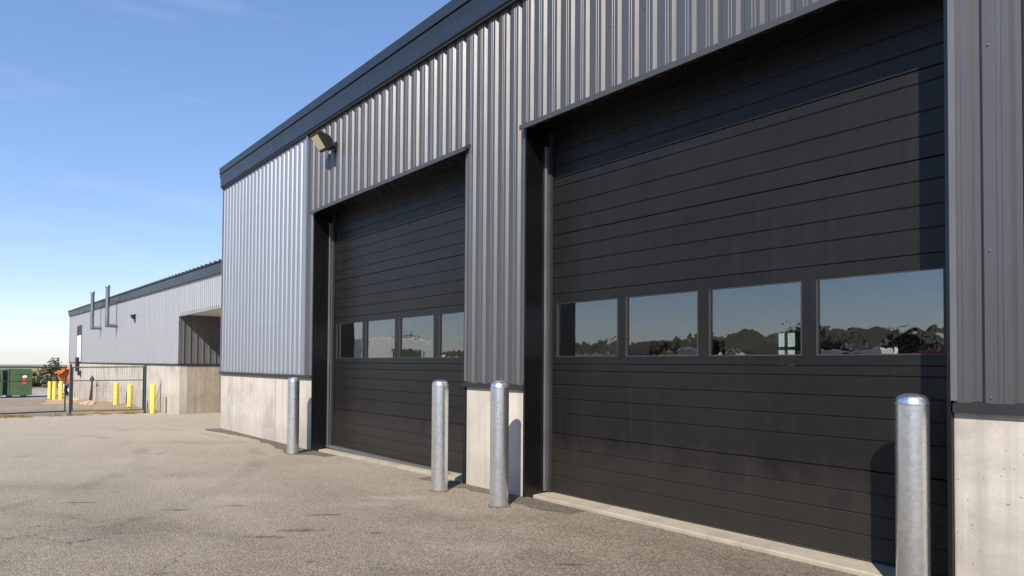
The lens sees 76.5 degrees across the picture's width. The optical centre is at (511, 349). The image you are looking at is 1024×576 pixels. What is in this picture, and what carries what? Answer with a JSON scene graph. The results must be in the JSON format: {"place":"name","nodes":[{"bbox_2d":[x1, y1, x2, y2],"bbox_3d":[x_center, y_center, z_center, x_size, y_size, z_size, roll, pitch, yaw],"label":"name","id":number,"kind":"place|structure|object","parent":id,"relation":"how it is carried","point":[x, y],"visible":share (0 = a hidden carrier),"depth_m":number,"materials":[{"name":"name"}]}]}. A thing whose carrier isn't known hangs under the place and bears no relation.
{"place":"outdoors","nodes":[
{"label":"outdoors","id":0,"kind":"place"},
{"bbox_2d":[0,364,67,369],"bbox_3d":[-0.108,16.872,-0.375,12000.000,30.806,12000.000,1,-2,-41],"label":"ground","id":1,"kind":"structure","parent":0,"point":[24,365],"depth_m":3703.27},
{"bbox_2d":[0,366,67,413],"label":"rail gate","id":2,"kind":"structure","parent":1,"relation":"on","point":[65,380],"depth_m":22.52,"materials":[{"name":"metal"}]},
{"bbox_2d":[69,363,146,412],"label":"gate","id":3,"kind":"structure","parent":1,"relation":"on","point":[71,380],"depth_m":23.52,"materials":[{"name":"metal"}]},
{"bbox_2d":[68,259,221,413],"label":"building","id":4,"kind":"structure","parent":1,"relation":"on","point":[170,336],"depth_m":24.44,"materials":[{"name":"silver metal"}]},
{"bbox_2d":[75,357,80,374],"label":"downpipe","id":5,"kind":"object","parent":4,"relation":"attached to","point":[77,365],"visible":1,"depth_m":40.54,"materials":[{"name":"black metal"}]},
{"bbox_2d":[90,291,101,329],"bbox_3d":[-22.137,-2.065,34.541,0.520,2.020,0.200,1,-2,-41],"label":"exhaust flue","id":6,"kind":"object","parent":4,"relation":"attached to","point":[92,326],"visible":1,"depth_m":34.38,"materials":[{"name":"metal"}]},
{"bbox_2d":[105,285,116,327],"bbox_3d":[-19.208,-2.062,31.125,0.520,2.020,0.200,1,-2,-41],"label":"exhaust flue","id":7,"kind":"object","parent":4,"relation":"attached to","point":[107,305],"visible":1,"depth_m":30.96,"materials":[{"name":"metal"}]},
{"bbox_2d":[219,0,1023,575],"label":"metal warehouse","id":8,"kind":"structure","parent":1,"relation":"on","point":[617,246],"depth_m":6.32,"materials":[{"name":"silver metal"}]},
{"bbox_2d":[310,131,336,151],"bbox_3d":[-3.068,-3.385,10.628,0.377,0.264,0.280,1,-2,-41],"label":"floodlight","id":9,"kind":"object","parent":8,"relation":"attached to","point":[323,141],"visible":1,"depth_m":10.53,"materials":[{"name":"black metal"}]},
{"bbox_2d":[333,165,464,473],"bbox_3d":[-1.719,-0.508,9.858,0.056,4.428,4.404,1,-2,-41],"label":"overhead door","id":10,"kind":"structure","parent":8,"relation":"in","point":[399,255],"depth_m":9.78,"materials":[{"name":"black paint"}]},
{"bbox_2d":[552,0,947,575],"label":"overhead door","id":11,"kind":"structure","parent":8,"relation":"in","point":[809,160],"depth_m":5.38,"materials":[{"name":"black paint"}]},
{"bbox_2d":[775,331,795,354],"bbox_3d":[6.978,0.102,16.520,0.060,1.120,0.550,1,-2,-41],"label":"rear window","id":12,"kind":"structure","parent":8,"relation":"in","point":[785,348],"depth_m":16.51,"materials":[{"name":"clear glass"}]},
{"bbox_2d":[0,387,68,399],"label":"pale pavement","id":13,"kind":"structure","parent":0,"point":[39,392],"depth_m":51.48,"materials":[{"name":"grey concrete"}]},
{"bbox_2d":[0,369,31,397],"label":"dumpster","id":14,"kind":"object","parent":13,"relation":"on","point":[11,389],"visible":0.97,"depth_m":48.02,"materials":[{"name":"green paint"}]},
{"bbox_2d":[32,374,63,387],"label":"shrub","id":15,"kind":"object","parent":13,"relation":"on","point":[38,379],"visible":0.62,"depth_m":66.37,"materials":[{"name":"green plant"}]},
{"bbox_2d":[54,364,68,395],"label":"mixer truck","id":16,"kind":"object","parent":13,"relation":"on","point":[61,375],"visible":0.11,"depth_m":51.08,"materials":[{"name":"orange paint"}]},
{"bbox_2d":[33,382,57,386],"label":"grass bank","id":17,"kind":"structure","parent":0,"point":[36,385],"depth_m":68.99,"materials":[{"name":"plant"}]},
{"bbox_2d":[32,369,42,386],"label":"shrub","id":18,"kind":"object","parent":17,"relation":"on","point":[35,373],"visible":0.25,"depth_m":68.61,"materials":[{"name":"green plant"}]},
{"bbox_2d":[37,357,63,379],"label":"shrub","id":19,"kind":"object","parent":17,"relation":"on","point":[45,372],"visible":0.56,"depth_m":68.40,"materials":[{"name":"green plant"}]},
{"bbox_2d":[0,398,128,416],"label":"gravel lot","id":20,"kind":"structure","parent":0,"point":[21,405],"depth_m":30.11,"materials":[{"name":"grey gravel"}]},
{"bbox_2d":[48,381,51,398],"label":"yellow bollard","id":21,"kind":"object","parent":20,"relation":"on","point":[49,389],"visible":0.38,"depth_m":45.05,"materials":[{"name":"metal"}]},
{"bbox_2d":[52,381,56,399],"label":"yellow bollard","id":22,"kind":"object","parent":20,"relation":"on","point":[54,388],"visible":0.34,"depth_m":42.58,"materials":[{"name":"metal"}]},
{"bbox_2d":[58,381,62,399],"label":"yellow bollard","id":23,"kind":"object","parent":20,"relation":"on","point":[60,396],"visible":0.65,"depth_m":40.91,"materials":[{"name":"metal"}]},
{"bbox_2d":[0,411,139,417],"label":"weeds","id":24,"kind":"object","parent":20,"relation":"on","point":[51,415],"visible":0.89,"depth_m":22.39,"materials":[{"name":"brown plant"}]},
{"bbox_2d":[113,382,118,404],"bbox_3d":[-17.557,2.055,28.788,0.251,1.192,0.238,1,-2,-41],"label":"yellow bollard","id":25,"kind":"object","parent":20,"relation":"on","point":[115,399],"visible":0.64,"depth_m":28.71,"materials":[{"name":"metal"}]},
{"bbox_2d":[127,384,132,408],"bbox_3d":[-14.889,1.910,25.289,0.230,1.112,0.235,1,-2,-41],"label":"yellow bollard","id":26,"kind":"object","parent":20,"relation":"on","point":[129,393],"visible":0.73,"depth_m":25.22,"materials":[{"name":"metal"}]},
{"bbox_2d":[44,398,158,412],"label":"soil bank","id":27,"kind":"structure","parent":0,"point":[101,406],"depth_m":29.42,"materials":[{"name":"brown soil"}]},
{"bbox_2d":[83,400,96,404],"bbox_3d":[-20.357,2.600,31.357,0.589,0.321,0.665,0,-1,2],"label":"stone","id":28,"kind":"object","parent":27,"relation":"on","point":[88,402],"visible":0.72,"depth_m":31.18,"materials":[{"name":"beige stone"}]},
{"bbox_2d":[89,376,93,400],"bbox_3d":[-22.916,2.248,35.336,0.237,1.639,1.129,1,-2,-41],"label":"standpipe","id":29,"kind":"object","parent":27,"relation":"on","point":[91,389],"visible":0.63,"depth_m":35.13,"materials":[{"name":"metal"}]},
{"bbox_2d":[131,412,220,427],"bbox_3d":[-7.116,2.187,22.644,9.240,0.375,11.810,1,-2,-41],"label":"asphalt alcove","id":30,"kind":"object","parent":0,"point":[209,419],"visible":0.12,"depth_m":20.34},
{"bbox_2d":[150,384,155,413],"bbox_3d":[-12.855,1.796,23.236,0.224,1.112,0.215,1,-2,-41],"label":"yellow bollard","id":31,"kind":"object","parent":30,"relation":"on","point":[152,397],"visible":0.87,"depth_m":23.16,"materials":[{"name":"metal"}]},
{"bbox_2d":[0,0,794,364],"label":"sky","id":32,"kind":"structure","parent":0,"point":[120,120],"materials":[{"name":"blue"}]},
{"bbox_2d":[0,413,857,575],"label":"asphalt yard","id":33,"kind":"structure","parent":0,"point":[113,494],"depth_m":5.92,"materials":[{"name":"grey asphalt"}]},
{"bbox_2d":[285,377,299,453],"bbox_3d":[-3.657,1.128,10.854,0.234,1.323,0.237,1,-2,-41],"label":"bollard","id":34,"kind":"object","parent":33,"relation":"on","point":[293,415],"visible":0.94,"depth_m":10.77,"materials":[{"name":"metal"}]},
{"bbox_2d":[206,428,584,513],"bbox_3d":[-3.206,1.703,10.596,0.493,0.096,11.500,1,-2,-41],"label":"asphalt patch","id":35,"kind":"object","parent":33,"relation":"on","point":[536,503],"visible":0.88,"depth_m":7.55,"materials":[{"name":"grey asphalt"}]},
{"bbox_2d":[429,379,448,491],"bbox_3d":[-0.832,1.007,7.471,0.242,1.323,0.236,1,-2,-41],"label":"bollard","id":36,"kind":"object","parent":33,"relation":"on","point":[439,448],"visible":0.98,"depth_m":7.39,"materials":[{"name":"metal"}]},
{"bbox_2d":[488,381,509,507],"bbox_3d":[-0.130,0.979,6.618,0.242,1.323,0.232,1,-2,-41],"label":"bollard","id":37,"kind":"object","parent":33,"relation":"on","point":[499,430],"visible":0.95,"depth_m":6.54,"materials":[{"name":"metal"}]},
{"bbox_2d":[894,393,930,575],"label":"bollard","id":38,"kind":"object","parent":33,"relation":"on","point":[912,485],"visible":1,"depth_m":4.07,"materials":[{"name":"metal"}]}
]}

